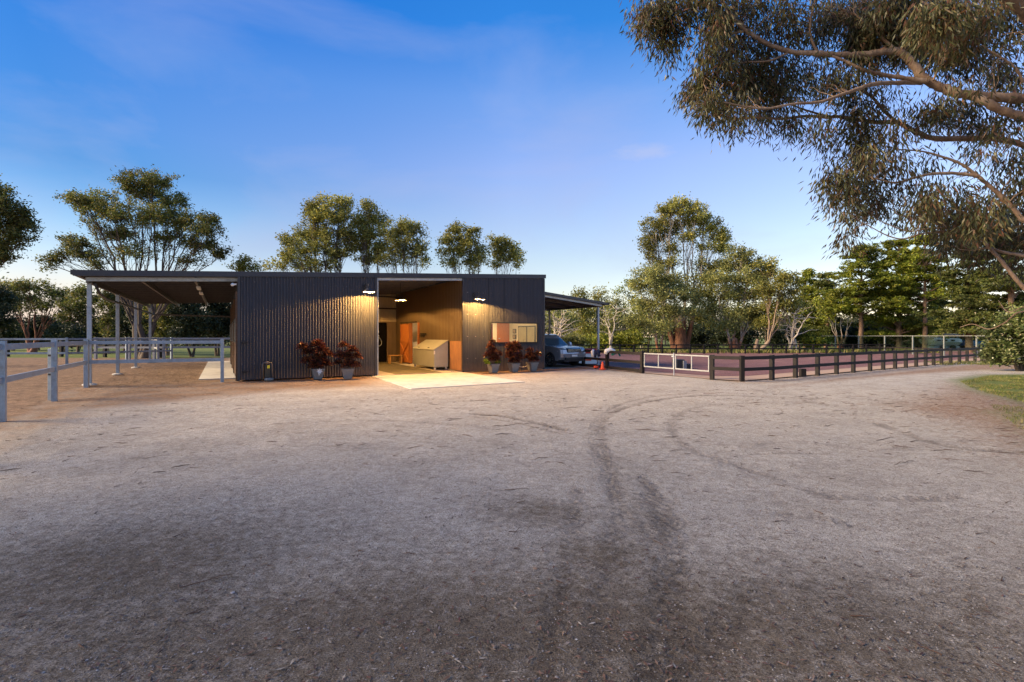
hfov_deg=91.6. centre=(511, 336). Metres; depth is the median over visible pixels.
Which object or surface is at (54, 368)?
rail fence
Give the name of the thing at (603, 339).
shrub
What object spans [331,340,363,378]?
potted plant
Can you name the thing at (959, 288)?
pine tree
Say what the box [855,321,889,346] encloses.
shrub
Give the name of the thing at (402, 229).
gum tree
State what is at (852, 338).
shrub
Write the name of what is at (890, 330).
shrub
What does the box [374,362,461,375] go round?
breezeway floor
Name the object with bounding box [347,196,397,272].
gum tree
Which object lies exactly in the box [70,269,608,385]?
stable building
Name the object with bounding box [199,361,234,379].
veranda path
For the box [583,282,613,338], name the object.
gum tree
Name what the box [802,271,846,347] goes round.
pine tree
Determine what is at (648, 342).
gum tree
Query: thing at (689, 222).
gum tree
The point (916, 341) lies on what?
shrub
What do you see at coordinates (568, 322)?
gum tree
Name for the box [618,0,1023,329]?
overhanging gum
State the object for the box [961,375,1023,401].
verge grass
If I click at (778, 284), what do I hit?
gum tree
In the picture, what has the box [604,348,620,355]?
saddle cloth
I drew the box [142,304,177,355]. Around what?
tree
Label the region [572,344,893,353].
rail fence
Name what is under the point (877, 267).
pine tree
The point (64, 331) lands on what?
shrub
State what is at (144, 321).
tree
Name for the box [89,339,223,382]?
rail fence
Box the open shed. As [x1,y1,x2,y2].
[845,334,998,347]
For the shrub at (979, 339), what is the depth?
71.54 m
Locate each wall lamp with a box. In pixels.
[363,283,374,292]
[472,291,484,299]
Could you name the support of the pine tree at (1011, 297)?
on the ground at (244, 457)
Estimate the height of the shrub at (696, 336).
4.752 m
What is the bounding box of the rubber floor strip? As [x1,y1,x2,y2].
[378,362,439,373]
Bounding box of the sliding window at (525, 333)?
[518,326,535,341]
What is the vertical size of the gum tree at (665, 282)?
9.785 m
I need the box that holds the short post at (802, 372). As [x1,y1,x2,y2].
[799,369,805,376]
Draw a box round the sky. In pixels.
[0,0,1023,336]
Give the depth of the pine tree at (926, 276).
57.76 m
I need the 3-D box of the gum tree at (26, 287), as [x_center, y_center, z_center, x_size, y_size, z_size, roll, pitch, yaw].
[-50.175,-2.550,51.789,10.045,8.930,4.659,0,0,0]
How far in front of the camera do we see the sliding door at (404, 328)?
29.74 m
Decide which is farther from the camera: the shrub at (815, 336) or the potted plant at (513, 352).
the shrub at (815, 336)
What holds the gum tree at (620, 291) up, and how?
on the ground at (244, 457)
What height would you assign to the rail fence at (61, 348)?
1.535 m
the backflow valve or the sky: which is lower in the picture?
the backflow valve
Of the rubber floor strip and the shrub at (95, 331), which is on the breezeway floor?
the rubber floor strip
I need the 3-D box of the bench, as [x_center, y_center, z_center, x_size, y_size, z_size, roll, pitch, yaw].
[-6.965,1.369,29.675,0.820,0.490,0.360,0,0,-30]
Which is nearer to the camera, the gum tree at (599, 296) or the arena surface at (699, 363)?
the arena surface at (699, 363)
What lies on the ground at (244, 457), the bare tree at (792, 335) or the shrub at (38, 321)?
the shrub at (38, 321)
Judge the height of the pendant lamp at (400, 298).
0.937 m
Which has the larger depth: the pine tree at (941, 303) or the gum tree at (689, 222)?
the pine tree at (941, 303)
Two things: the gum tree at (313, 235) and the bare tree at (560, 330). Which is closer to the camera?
the gum tree at (313, 235)
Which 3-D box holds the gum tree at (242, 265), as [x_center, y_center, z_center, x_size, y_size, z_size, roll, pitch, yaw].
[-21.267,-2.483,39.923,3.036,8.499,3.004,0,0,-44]
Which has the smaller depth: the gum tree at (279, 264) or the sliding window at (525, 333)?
the sliding window at (525, 333)
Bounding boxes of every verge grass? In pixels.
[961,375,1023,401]
[992,404,1023,428]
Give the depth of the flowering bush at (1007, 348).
23.81 m
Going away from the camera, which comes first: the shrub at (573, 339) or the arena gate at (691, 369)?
the arena gate at (691, 369)
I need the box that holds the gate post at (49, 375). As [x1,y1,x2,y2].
[48,349,50,399]
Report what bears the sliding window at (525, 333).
in the stable building
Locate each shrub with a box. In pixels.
[0,315,34,350]
[22,312,66,349]
[41,322,97,351]
[79,315,114,350]
[552,332,589,347]
[578,327,623,347]
[614,329,647,347]
[668,321,723,347]
[700,318,764,347]
[763,318,806,347]
[788,324,832,347]
[832,323,867,347]
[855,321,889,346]
[864,316,920,348]
[886,314,946,349]
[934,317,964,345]
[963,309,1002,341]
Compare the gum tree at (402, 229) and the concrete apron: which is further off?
the gum tree at (402, 229)
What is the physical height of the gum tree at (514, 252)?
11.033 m
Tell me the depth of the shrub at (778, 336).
57.30 m
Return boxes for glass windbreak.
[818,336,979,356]
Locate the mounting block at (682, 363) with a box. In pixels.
[672,359,690,368]
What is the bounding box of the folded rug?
[591,349,600,356]
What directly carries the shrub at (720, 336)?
on the ground at (244, 457)
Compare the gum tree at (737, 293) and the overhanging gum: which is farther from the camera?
the gum tree at (737, 293)
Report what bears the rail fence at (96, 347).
on the ground at (244, 457)
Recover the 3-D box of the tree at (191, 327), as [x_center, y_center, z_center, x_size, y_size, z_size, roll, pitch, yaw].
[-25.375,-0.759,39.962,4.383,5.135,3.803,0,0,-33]
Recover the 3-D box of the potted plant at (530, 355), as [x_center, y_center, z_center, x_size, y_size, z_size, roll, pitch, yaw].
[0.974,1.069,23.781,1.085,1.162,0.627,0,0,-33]
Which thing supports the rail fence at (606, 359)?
on the ground at (244, 457)
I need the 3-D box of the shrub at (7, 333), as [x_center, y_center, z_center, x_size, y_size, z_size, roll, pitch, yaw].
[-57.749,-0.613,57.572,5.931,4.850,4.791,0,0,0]
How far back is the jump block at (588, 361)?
29.49 m
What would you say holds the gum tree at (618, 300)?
on the ground at (244, 457)
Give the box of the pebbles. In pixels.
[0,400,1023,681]
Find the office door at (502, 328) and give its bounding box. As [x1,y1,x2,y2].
[497,323,508,341]
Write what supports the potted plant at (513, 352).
on the ground at (244, 457)
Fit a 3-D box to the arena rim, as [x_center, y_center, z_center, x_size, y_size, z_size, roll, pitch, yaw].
[21.899,1.646,36.112,60.299,0.001,32.506,0,0,-6]
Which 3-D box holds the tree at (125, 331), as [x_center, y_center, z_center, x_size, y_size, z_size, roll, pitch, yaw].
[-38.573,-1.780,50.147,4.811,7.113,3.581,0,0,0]
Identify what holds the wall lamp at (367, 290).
attached to the stable building
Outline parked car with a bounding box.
[545,334,585,366]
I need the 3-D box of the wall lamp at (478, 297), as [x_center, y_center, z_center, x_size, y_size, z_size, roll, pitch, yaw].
[-1.561,-1.857,22.745,0.482,0.393,0.926,0,0,-30]
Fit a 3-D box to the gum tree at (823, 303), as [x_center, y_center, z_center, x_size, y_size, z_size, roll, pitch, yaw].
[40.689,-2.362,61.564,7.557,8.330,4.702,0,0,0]
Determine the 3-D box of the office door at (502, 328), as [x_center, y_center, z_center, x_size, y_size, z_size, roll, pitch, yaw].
[-0.475,0.435,27.341,0.760,2.370,0.090,0,0,-30]
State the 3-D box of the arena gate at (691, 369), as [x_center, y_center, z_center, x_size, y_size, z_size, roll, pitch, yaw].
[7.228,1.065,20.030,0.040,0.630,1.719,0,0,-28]
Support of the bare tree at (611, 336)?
on the ground at (244, 457)
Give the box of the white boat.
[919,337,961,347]
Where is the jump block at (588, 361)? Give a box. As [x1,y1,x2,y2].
[579,349,596,363]
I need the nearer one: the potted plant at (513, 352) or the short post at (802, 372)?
the short post at (802, 372)
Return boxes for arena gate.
[644,353,673,375]
[675,354,709,371]
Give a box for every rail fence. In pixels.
[0,337,172,363]
[0,339,88,421]
[5,340,161,357]
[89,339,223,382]
[93,337,229,358]
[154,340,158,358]
[557,348,644,372]
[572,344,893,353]
[710,347,983,381]
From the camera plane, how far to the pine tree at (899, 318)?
59.11 m
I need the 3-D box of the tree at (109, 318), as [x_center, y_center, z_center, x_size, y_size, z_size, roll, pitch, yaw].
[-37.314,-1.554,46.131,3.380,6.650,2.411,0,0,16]
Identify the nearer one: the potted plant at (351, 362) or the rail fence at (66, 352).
the potted plant at (351, 362)
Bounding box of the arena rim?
[545,355,1016,379]
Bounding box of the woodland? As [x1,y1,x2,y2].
[10,302,1001,346]
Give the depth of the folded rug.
25.58 m
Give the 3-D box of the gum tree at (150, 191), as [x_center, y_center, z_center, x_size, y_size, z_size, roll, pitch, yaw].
[-28.707,-5.600,37.851,15.591,14.887,4.905,0,0,0]
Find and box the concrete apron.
[372,372,523,388]
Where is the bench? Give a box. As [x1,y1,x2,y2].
[387,355,402,363]
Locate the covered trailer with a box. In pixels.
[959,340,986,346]
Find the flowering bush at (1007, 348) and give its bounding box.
[969,302,1023,370]
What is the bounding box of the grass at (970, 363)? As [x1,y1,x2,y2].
[922,360,1023,365]
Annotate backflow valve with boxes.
[262,361,273,380]
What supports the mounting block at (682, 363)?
on the arena surface at (699, 363)
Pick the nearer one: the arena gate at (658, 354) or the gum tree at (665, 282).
the arena gate at (658, 354)
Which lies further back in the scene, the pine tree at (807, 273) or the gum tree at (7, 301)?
the pine tree at (807, 273)
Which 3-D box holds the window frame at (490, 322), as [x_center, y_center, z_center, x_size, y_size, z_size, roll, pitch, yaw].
[0.135,-0.167,24.275,2.690,1.005,0.080,0,0,-30]
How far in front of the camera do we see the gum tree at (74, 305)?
49.64 m
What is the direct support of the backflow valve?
on the ground at (244, 457)
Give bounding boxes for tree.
[0,173,45,272]
[0,269,72,351]
[0,283,30,333]
[31,164,238,357]
[49,280,103,351]
[93,289,124,353]
[105,295,131,350]
[121,301,160,337]
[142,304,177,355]
[163,303,224,356]
[199,302,231,355]
[222,253,263,271]
[259,252,318,271]
[275,189,363,271]
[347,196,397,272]
[370,215,434,272]
[430,217,493,273]
[485,231,527,273]
[545,291,588,337]
[545,309,579,338]
[560,285,604,341]
[571,292,641,347]
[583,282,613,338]
[598,295,627,347]
[610,270,644,332]
[619,260,709,350]
[628,305,654,347]
[632,191,737,347]
[695,240,781,349]
[747,255,812,350]
[747,285,833,352]
[786,267,824,347]
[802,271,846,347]
[809,285,869,347]
[813,242,912,347]
[843,239,954,349]
[886,235,962,347]
[910,245,1007,352]
[927,281,954,337]
[949,240,1023,334]
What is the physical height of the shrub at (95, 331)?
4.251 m
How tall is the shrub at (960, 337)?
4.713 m
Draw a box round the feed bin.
[413,340,447,369]
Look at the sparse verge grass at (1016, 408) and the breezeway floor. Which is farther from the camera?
the breezeway floor
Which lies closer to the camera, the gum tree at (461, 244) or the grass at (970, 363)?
the grass at (970, 363)
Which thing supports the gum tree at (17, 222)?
on the ground at (244, 457)
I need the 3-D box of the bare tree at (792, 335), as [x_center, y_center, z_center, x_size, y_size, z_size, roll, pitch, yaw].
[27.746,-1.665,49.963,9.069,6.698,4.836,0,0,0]
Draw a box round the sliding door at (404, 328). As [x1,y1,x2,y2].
[400,321,416,362]
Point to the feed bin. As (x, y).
(432, 353)
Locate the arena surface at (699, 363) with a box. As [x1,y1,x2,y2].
[545,351,978,375]
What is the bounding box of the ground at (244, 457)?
[0,337,1023,681]
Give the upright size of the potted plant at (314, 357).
1.612 m
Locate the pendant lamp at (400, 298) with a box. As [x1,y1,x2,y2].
[395,281,405,300]
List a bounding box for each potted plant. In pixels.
[295,337,333,378]
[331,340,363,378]
[482,339,503,372]
[504,339,523,371]
[523,347,541,370]
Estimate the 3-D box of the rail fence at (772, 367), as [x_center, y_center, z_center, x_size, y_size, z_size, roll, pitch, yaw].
[21.506,1.225,26.863,31.776,1.010,1.367,0,0,-31]
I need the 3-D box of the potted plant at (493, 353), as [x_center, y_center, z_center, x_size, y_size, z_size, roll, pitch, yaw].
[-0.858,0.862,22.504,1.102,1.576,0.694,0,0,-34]
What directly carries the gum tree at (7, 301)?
on the ground at (244, 457)
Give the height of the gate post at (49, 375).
1.370 m
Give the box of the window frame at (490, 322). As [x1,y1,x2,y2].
[490,322,537,342]
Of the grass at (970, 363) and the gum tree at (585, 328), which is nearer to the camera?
the grass at (970, 363)
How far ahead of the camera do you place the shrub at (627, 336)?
56.67 m
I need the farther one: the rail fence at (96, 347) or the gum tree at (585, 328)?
the gum tree at (585, 328)

